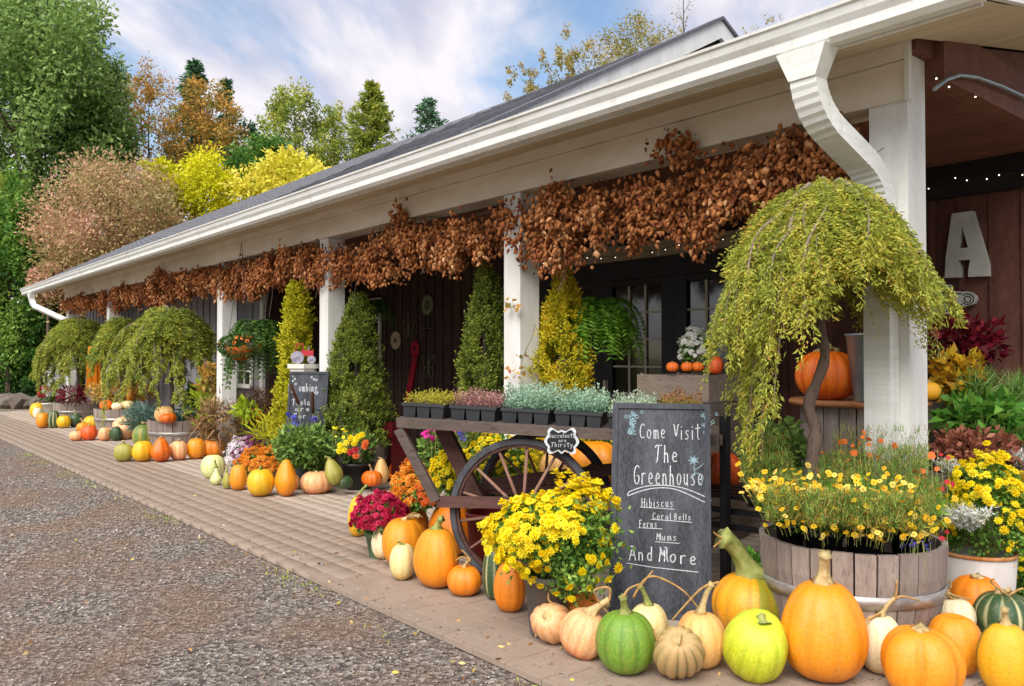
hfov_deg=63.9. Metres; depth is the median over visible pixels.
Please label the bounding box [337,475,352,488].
pumpkin
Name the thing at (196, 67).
conifer tree
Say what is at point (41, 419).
pumpkin
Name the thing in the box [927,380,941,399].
pumpkin
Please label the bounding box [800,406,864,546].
barrel planter
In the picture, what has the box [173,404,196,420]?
rosette plant
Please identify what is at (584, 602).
pumpkin
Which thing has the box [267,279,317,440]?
cone evergreen
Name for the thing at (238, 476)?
pumpkin
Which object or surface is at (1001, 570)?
cream crock
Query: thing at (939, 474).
flowering plant
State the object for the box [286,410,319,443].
flowers
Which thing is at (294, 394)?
cattail
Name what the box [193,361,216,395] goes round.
leafy plant
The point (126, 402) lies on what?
pumpkin
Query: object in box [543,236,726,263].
string lights
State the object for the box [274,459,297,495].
pumpkin
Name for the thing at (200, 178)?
yellow tree
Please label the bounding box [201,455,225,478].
pumpkin
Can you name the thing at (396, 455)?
red wagon
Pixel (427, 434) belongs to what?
flowers
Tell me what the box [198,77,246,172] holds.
conifer tree
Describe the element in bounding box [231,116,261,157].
broadleaf tree
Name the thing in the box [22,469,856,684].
fallen leaves
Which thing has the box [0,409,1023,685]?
paving
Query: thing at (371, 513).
mum plant
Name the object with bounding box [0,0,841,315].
sky
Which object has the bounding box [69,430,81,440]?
pumpkin
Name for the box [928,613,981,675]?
pumpkin
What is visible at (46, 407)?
mum plant
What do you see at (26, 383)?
hedge tree
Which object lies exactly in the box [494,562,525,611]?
pumpkin
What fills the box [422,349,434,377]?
metal butterfly
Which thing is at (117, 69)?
broadleaf tree
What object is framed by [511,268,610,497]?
cone evergreen
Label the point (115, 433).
pumpkin
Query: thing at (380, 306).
hanging fern
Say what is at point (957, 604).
pumpkin
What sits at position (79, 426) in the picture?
pumpkin
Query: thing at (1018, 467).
wooden crate
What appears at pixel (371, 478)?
pumpkin
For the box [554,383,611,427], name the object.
seedling tray
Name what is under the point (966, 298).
welcome plaque
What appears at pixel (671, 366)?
pumpkin
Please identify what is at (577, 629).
pumpkin
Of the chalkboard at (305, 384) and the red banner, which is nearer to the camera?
the chalkboard at (305, 384)
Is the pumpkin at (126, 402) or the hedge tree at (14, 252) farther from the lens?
the hedge tree at (14, 252)
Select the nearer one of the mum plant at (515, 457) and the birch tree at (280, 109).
the mum plant at (515, 457)
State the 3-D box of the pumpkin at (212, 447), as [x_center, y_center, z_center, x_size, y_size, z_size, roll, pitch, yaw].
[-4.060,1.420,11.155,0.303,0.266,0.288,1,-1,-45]
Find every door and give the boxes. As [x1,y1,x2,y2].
[541,283,601,453]
[602,276,673,412]
[673,271,762,507]
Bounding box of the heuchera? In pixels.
[928,423,1023,467]
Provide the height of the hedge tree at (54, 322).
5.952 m
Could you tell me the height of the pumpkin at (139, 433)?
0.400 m
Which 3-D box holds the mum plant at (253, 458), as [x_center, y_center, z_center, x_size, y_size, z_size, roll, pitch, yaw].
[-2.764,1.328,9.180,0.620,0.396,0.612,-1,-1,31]
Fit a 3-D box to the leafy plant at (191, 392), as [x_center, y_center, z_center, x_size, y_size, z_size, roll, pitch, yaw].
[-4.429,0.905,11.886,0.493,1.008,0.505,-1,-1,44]
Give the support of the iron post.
on the paving
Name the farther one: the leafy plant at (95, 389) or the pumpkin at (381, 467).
the leafy plant at (95, 389)
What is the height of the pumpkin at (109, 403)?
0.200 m
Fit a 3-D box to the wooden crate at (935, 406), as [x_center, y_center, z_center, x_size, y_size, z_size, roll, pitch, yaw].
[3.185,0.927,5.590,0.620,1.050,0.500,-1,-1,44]
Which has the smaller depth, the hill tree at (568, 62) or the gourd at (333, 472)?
the gourd at (333, 472)
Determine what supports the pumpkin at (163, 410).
on the barrel planter at (170, 433)
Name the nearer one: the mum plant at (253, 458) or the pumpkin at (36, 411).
the mum plant at (253, 458)
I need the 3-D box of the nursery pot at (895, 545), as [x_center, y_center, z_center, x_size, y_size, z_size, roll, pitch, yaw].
[1.878,0.822,3.906,0.404,0.478,0.410,1,-1,-40]
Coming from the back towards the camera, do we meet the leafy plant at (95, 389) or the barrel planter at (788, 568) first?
the leafy plant at (95, 389)
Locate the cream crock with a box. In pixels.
[947,541,1019,590]
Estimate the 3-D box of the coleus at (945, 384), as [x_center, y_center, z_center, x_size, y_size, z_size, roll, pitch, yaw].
[2.928,0.212,5.415,0.387,0.443,0.378,-1,-1,28]
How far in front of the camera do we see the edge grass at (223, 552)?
5.28 m
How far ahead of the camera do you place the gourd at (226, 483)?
8.43 m
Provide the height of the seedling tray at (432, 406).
0.183 m
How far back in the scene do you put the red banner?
11.75 m
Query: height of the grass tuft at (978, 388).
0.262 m
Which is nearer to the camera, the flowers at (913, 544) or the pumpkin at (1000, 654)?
the pumpkin at (1000, 654)
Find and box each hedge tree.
[0,156,50,394]
[0,334,65,401]
[17,237,81,401]
[60,313,85,400]
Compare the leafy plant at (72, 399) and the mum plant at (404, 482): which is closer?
the mum plant at (404, 482)
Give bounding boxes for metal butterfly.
[403,313,413,338]
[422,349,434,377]
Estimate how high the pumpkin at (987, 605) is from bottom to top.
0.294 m
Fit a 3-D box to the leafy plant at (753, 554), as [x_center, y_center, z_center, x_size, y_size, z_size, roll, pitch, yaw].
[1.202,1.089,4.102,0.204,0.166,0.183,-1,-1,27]
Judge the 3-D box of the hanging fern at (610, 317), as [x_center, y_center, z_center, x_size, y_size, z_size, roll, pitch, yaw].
[0.681,-0.562,6.914,0.883,1.485,0.916,1,-1,-40]
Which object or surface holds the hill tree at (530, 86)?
on the ground
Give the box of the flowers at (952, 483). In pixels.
[930,448,954,544]
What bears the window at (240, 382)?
in the garden shop
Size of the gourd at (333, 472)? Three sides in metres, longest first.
0.306 x 0.189 x 0.182 m
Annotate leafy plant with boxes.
[41,362,66,396]
[52,382,95,406]
[83,378,157,403]
[179,380,208,415]
[186,371,216,435]
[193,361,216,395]
[227,394,261,426]
[269,421,344,469]
[289,439,337,472]
[416,430,444,467]
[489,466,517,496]
[732,544,761,565]
[738,412,807,484]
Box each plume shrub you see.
[10,145,195,322]
[25,252,63,398]
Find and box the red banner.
[405,355,417,401]
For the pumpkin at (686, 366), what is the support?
on the wooden crate at (664, 384)
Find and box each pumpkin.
[29,402,42,416]
[33,407,41,418]
[36,412,48,427]
[47,410,58,427]
[56,415,70,427]
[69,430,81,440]
[70,410,82,426]
[76,418,88,430]
[80,424,97,440]
[84,415,95,426]
[98,426,110,440]
[99,400,112,409]
[110,426,121,440]
[111,402,122,409]
[112,415,135,439]
[113,440,132,461]
[122,400,133,408]
[132,421,149,443]
[132,441,152,461]
[150,436,171,461]
[154,406,173,422]
[159,413,176,422]
[170,439,187,459]
[187,437,205,458]
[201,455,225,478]
[204,438,223,456]
[229,461,247,489]
[247,466,274,496]
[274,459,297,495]
[295,475,300,489]
[300,470,332,493]
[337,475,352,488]
[361,464,381,486]
[371,526,384,558]
[374,457,388,483]
[382,512,424,562]
[389,540,413,579]
[406,507,428,529]
[413,515,458,587]
[428,508,468,554]
[447,549,481,595]
[482,546,503,599]
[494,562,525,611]
[530,593,568,643]
[539,451,571,483]
[559,586,611,659]
[568,589,599,612]
[571,441,611,484]
[595,583,655,674]
[632,570,697,636]
[653,625,705,678]
[666,361,678,371]
[671,581,724,668]
[681,361,692,371]
[693,361,703,371]
[706,355,722,374]
[711,452,742,484]
[711,527,778,628]
[722,608,787,683]
[781,549,868,682]
[795,343,852,399]
[864,580,920,674]
[880,621,966,685]
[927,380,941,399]
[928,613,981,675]
[941,580,976,623]
[950,573,1000,605]
[973,578,1023,631]
[976,606,1023,685]
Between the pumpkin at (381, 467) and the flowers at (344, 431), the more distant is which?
the pumpkin at (381, 467)
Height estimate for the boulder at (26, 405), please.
0.406 m
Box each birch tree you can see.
[247,76,337,167]
[304,100,356,166]
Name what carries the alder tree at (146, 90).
on the ground
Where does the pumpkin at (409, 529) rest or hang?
on the paving
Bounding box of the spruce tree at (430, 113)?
[401,96,449,138]
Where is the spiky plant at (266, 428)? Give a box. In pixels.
[236,404,284,447]
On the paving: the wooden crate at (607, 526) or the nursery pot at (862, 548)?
the wooden crate at (607, 526)
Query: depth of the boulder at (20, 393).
22.75 m
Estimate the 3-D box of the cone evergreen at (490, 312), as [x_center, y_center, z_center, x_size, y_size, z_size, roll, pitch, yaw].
[-0.241,0.385,7.289,0.764,2.226,0.756,1,-1,-40]
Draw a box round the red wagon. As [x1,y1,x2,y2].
[367,394,407,481]
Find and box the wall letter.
[945,211,990,277]
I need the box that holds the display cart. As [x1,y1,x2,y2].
[394,416,722,573]
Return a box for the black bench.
[711,484,766,533]
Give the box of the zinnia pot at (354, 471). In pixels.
[336,428,378,489]
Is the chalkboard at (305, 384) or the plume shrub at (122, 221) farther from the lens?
the plume shrub at (122, 221)
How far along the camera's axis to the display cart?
4.87 m
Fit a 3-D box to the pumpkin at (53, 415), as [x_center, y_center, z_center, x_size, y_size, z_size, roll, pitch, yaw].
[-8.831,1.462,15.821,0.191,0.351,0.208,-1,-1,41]
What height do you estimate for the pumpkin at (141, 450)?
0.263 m
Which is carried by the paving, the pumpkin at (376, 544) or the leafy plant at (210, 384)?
the pumpkin at (376, 544)
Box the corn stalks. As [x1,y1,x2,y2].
[180,384,252,456]
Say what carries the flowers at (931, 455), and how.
in the nursery pot at (895, 545)
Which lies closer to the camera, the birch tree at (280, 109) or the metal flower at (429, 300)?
the metal flower at (429, 300)
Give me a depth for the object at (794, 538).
3.92 m
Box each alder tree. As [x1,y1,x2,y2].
[114,72,150,184]
[122,50,183,168]
[147,73,250,212]
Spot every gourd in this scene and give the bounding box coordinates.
[127,389,133,400]
[210,460,221,484]
[222,465,230,488]
[324,456,342,484]
[348,484,367,536]
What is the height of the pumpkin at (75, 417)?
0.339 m
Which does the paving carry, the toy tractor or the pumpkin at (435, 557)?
the pumpkin at (435, 557)
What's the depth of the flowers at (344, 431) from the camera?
8.01 m
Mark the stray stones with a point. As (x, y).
(539, 666)
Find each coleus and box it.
[927,311,1013,369]
[927,343,986,405]
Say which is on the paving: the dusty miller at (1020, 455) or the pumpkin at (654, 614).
the pumpkin at (654, 614)
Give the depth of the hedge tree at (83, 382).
25.28 m
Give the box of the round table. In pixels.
[788,396,932,408]
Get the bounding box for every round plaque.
[391,331,400,349]
[410,341,419,356]
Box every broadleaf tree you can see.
[0,0,156,238]
[43,41,144,229]
[220,130,301,196]
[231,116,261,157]
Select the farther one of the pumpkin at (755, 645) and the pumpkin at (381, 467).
the pumpkin at (381, 467)
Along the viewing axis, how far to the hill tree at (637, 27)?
33.62 m
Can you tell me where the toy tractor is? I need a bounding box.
[291,344,315,363]
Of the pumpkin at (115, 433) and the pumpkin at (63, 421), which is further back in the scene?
the pumpkin at (63, 421)
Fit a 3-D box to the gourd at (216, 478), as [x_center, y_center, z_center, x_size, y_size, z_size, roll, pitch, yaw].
[-3.141,1.375,8.729,0.122,0.268,0.131,1,-1,-36]
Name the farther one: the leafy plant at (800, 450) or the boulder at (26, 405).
the boulder at (26, 405)
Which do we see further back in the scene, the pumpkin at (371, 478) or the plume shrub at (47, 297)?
the plume shrub at (47, 297)
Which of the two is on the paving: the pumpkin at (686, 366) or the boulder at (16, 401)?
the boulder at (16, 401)
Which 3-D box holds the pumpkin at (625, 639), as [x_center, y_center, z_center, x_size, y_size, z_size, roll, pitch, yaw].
[0.484,1.221,3.541,0.260,0.387,0.240,-1,-1,36]
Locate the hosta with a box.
[928,382,1023,448]
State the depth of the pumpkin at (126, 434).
13.54 m
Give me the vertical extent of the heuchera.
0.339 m
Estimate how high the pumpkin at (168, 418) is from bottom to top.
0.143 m
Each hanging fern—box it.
[220,255,291,388]
[366,241,396,330]
[546,189,646,362]
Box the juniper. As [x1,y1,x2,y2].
[117,400,157,432]
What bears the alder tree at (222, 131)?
on the ground
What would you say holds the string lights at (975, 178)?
attached to the garden shop
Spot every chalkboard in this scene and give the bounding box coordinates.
[286,371,333,476]
[608,403,717,619]
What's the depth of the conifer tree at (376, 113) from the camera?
32.69 m
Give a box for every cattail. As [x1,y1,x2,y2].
[290,384,300,425]
[311,392,313,470]
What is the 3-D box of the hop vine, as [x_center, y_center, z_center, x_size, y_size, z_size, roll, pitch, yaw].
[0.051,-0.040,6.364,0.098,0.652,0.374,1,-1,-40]
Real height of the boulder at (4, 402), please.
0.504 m
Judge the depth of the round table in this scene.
5.08 m
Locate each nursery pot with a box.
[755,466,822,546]
[787,472,857,553]
[835,473,900,574]
[877,471,954,554]
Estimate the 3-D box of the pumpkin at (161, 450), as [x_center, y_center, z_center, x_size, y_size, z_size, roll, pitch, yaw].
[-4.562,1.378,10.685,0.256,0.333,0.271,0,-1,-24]
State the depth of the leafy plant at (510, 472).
6.23 m
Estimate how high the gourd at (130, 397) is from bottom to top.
0.243 m
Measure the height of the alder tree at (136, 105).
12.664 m
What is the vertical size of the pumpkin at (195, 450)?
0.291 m
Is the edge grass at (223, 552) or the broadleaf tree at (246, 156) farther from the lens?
the broadleaf tree at (246, 156)
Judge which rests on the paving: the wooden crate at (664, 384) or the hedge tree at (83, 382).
the wooden crate at (664, 384)
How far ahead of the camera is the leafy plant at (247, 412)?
10.95 m
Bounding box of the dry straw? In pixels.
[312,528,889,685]
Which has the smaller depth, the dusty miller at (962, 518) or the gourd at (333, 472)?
the dusty miller at (962, 518)
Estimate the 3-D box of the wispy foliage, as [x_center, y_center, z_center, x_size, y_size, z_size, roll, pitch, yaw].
[1.584,0.632,3.875,1.009,0.521,1.200,0,-1,9]
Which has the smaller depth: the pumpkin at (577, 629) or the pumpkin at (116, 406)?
the pumpkin at (577, 629)
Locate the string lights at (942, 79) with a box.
[930,69,975,97]
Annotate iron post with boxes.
[719,416,730,579]
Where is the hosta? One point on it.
(988, 405)
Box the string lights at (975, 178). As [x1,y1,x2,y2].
[926,172,1023,188]
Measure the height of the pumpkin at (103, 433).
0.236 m
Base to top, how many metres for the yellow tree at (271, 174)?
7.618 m
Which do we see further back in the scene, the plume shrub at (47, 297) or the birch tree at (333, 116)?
the birch tree at (333, 116)
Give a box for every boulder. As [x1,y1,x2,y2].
[0,392,28,397]
[0,396,10,408]
[8,393,32,408]
[22,401,29,408]
[28,397,50,406]
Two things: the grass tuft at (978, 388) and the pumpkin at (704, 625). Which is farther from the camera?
the grass tuft at (978, 388)
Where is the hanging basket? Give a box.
[216,242,265,360]
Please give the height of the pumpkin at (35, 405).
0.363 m
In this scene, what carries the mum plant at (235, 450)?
on the paving
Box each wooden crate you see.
[530,495,610,548]
[637,372,748,547]
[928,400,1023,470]
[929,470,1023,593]
[932,441,1023,515]
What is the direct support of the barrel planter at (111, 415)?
on the paving
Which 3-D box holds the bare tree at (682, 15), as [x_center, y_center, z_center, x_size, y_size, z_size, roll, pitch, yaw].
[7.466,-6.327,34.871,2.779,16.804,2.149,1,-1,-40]
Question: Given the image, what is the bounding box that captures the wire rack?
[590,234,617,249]
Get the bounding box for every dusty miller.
[933,457,961,475]
[942,501,1000,531]
[1004,446,1023,466]
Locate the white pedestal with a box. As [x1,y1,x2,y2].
[287,364,318,371]
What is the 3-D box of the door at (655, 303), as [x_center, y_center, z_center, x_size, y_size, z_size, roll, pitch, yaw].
[1.285,0.422,8.489,0.110,2.165,0.977,1,-1,-40]
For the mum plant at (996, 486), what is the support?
in the cream crock
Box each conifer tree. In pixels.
[155,57,224,218]
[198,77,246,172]
[322,78,400,166]
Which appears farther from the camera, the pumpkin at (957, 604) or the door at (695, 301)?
the door at (695, 301)
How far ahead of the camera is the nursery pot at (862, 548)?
3.72 m
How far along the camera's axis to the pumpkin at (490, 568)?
4.55 m
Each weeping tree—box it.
[28,316,104,400]
[86,315,153,413]
[99,305,216,424]
[699,174,968,546]
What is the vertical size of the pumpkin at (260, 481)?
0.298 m
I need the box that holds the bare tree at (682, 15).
[668,0,694,34]
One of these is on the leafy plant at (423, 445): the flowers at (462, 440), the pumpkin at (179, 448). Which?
the flowers at (462, 440)
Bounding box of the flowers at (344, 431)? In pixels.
[332,426,349,451]
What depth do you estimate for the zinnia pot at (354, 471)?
8.37 m
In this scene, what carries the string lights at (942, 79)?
attached to the garden shop
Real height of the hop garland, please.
1.142 m
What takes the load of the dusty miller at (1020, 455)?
in the wooden crate at (1018, 467)
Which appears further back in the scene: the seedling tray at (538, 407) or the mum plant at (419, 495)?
the mum plant at (419, 495)
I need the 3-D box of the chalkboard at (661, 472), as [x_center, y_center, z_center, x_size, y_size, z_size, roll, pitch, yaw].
[0.858,0.885,4.577,0.569,1.105,0.672,0,-1,13]
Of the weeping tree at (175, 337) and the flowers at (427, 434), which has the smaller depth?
the flowers at (427, 434)
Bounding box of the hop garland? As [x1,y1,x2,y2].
[60,111,868,318]
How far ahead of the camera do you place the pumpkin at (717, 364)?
5.95 m
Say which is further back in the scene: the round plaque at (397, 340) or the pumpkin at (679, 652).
the round plaque at (397, 340)
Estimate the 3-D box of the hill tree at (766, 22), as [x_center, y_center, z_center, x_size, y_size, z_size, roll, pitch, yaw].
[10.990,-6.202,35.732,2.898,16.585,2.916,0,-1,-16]
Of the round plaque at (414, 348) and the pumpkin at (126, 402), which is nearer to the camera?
the round plaque at (414, 348)
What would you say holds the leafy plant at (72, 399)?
in the barrel planter at (84, 410)
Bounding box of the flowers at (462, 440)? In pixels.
[457,431,467,448]
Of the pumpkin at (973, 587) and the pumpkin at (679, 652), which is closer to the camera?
the pumpkin at (679, 652)
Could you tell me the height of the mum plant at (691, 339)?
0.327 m
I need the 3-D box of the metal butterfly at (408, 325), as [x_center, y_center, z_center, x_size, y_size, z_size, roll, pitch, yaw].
[-1.494,-0.237,11.844,0.015,0.377,0.292,1,-1,-40]
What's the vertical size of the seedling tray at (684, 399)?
0.255 m
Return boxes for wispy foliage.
[736,422,946,532]
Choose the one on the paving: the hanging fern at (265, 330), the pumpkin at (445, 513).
the pumpkin at (445, 513)
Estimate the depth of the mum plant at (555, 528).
3.87 m
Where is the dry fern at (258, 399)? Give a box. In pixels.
[236,381,278,434]
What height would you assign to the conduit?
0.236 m
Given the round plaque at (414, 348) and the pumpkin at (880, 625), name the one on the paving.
the pumpkin at (880, 625)
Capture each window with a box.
[236,332,252,387]
[359,298,381,367]
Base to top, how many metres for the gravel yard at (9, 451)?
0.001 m
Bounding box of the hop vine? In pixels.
[503,297,535,379]
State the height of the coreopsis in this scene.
0.395 m
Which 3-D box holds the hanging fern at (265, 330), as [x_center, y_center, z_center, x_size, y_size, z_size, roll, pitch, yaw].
[-3.197,-0.328,10.396,0.940,1.828,0.943,1,-1,-40]
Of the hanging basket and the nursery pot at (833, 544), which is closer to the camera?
the nursery pot at (833, 544)
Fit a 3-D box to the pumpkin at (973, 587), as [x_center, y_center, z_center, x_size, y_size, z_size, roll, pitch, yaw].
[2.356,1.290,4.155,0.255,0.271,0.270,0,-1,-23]
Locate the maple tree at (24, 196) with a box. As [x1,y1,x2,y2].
[0,170,40,393]
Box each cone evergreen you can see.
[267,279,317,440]
[315,291,398,450]
[453,262,503,508]
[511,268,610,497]
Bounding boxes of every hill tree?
[503,47,557,101]
[538,22,594,85]
[572,8,684,74]
[742,11,783,33]
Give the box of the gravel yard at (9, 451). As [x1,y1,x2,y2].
[0,439,539,685]
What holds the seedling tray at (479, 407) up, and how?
on the display cart
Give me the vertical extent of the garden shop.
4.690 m
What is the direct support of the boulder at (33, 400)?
on the ground
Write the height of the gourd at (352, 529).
0.399 m
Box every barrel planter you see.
[53,401,99,420]
[93,406,148,431]
[147,417,210,444]
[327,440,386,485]
[759,523,948,665]
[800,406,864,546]
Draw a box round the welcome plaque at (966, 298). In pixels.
[933,285,978,315]
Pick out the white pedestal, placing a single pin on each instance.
(304, 367)
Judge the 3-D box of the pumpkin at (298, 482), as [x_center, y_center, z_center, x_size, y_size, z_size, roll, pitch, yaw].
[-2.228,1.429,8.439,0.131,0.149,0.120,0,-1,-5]
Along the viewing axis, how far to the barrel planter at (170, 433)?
11.80 m
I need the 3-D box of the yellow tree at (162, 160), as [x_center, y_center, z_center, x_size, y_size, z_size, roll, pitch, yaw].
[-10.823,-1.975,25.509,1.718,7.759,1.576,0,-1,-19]
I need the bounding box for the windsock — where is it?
[86,331,100,387]
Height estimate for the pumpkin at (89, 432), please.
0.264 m
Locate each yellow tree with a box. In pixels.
[137,153,185,222]
[158,139,241,225]
[217,143,331,202]
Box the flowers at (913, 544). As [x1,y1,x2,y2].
[901,540,931,576]
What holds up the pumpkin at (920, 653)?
on the paving
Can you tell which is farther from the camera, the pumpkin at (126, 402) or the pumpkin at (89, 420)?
the pumpkin at (89, 420)
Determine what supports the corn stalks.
on the paving
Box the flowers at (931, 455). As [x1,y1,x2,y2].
[793,430,939,490]
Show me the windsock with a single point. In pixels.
(95, 378)
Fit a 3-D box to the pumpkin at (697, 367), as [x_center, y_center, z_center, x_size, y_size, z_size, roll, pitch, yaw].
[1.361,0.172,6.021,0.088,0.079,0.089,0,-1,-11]
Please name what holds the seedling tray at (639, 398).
on the display cart
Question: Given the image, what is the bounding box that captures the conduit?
[932,73,1023,98]
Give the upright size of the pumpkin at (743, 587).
0.533 m
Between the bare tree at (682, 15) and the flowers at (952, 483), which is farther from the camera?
the bare tree at (682, 15)
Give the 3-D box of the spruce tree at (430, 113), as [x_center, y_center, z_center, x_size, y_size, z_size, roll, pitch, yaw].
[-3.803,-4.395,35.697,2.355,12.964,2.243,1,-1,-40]
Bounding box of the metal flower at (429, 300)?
[421,294,433,314]
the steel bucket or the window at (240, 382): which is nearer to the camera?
the steel bucket
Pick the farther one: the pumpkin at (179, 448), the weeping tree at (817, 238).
the pumpkin at (179, 448)
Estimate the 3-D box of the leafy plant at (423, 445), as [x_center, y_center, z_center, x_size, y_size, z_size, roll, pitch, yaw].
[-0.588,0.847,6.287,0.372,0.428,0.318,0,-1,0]
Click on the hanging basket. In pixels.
(243, 352)
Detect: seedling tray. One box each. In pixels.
[401,387,466,418]
[449,386,512,421]
[500,378,565,424]
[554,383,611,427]
[607,388,657,428]
[658,387,702,403]
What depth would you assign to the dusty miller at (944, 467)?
4.58 m
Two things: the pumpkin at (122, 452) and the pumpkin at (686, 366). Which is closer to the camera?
the pumpkin at (686, 366)
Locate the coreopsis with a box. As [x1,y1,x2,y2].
[735,461,958,550]
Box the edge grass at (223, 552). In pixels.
[20,453,535,685]
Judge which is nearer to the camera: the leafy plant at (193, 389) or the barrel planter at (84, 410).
the leafy plant at (193, 389)
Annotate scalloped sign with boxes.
[544,428,578,453]
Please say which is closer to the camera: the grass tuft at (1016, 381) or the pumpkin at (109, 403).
the grass tuft at (1016, 381)
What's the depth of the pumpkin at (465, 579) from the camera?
4.62 m
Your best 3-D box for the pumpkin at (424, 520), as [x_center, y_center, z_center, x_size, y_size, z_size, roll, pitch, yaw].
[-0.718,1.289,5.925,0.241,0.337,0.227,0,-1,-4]
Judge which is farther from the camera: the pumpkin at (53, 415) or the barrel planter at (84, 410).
the barrel planter at (84, 410)
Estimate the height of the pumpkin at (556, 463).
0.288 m
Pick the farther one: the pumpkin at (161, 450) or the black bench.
the pumpkin at (161, 450)
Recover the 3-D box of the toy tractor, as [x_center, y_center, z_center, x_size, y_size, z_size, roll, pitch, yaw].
[-2.310,0.118,9.103,0.265,0.222,0.138,0,-1,-11]
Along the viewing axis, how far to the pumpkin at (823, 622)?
3.35 m
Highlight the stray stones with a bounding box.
[64,462,661,685]
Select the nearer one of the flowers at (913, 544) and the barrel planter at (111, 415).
the flowers at (913, 544)
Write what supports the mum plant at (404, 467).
on the paving
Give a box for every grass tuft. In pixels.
[942,357,1012,395]
[990,363,1023,402]
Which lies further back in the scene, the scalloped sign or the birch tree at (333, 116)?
the birch tree at (333, 116)
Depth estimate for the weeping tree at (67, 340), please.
16.50 m
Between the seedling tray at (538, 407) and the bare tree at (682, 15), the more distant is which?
the bare tree at (682, 15)
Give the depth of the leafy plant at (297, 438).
8.23 m
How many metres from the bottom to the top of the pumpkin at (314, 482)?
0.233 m
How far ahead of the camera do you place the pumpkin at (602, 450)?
5.87 m
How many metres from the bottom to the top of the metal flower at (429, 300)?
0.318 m
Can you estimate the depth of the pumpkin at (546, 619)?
3.83 m
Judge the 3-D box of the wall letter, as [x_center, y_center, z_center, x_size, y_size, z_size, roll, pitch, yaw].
[3.357,-0.724,6.059,0.055,0.487,0.301,1,-1,-40]
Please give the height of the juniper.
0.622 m
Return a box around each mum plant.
[35,384,61,413]
[223,434,271,466]
[232,444,280,476]
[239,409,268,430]
[348,488,409,558]
[389,464,432,512]
[398,458,429,474]
[409,484,439,511]
[429,449,465,495]
[462,433,539,496]
[477,467,635,639]
[677,326,715,363]
[933,440,1023,566]
[1015,546,1023,596]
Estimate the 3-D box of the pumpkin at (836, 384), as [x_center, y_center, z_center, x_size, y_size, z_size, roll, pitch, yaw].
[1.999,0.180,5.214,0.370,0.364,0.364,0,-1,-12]
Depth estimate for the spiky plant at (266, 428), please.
9.76 m
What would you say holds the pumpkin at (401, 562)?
on the paving
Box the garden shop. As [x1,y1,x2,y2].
[19,0,1023,507]
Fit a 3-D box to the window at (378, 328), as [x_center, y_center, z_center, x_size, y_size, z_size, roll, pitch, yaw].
[-2.264,-0.144,12.745,0.050,1.070,0.843,1,-1,-40]
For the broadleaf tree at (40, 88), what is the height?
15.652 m
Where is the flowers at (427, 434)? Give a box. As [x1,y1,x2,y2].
[421,429,454,457]
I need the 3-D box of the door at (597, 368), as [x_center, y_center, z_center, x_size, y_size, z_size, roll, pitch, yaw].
[0.655,0.435,9.239,0.110,2.165,0.977,1,-1,-40]
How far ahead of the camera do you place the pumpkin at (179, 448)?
10.79 m
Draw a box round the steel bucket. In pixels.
[844,333,863,401]
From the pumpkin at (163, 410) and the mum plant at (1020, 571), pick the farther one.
the pumpkin at (163, 410)
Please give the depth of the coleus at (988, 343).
5.53 m
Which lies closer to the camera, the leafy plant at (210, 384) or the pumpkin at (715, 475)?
the pumpkin at (715, 475)
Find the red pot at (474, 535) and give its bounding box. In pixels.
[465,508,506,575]
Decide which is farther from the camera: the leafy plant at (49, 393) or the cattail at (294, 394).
the leafy plant at (49, 393)
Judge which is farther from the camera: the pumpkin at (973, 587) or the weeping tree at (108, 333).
the weeping tree at (108, 333)

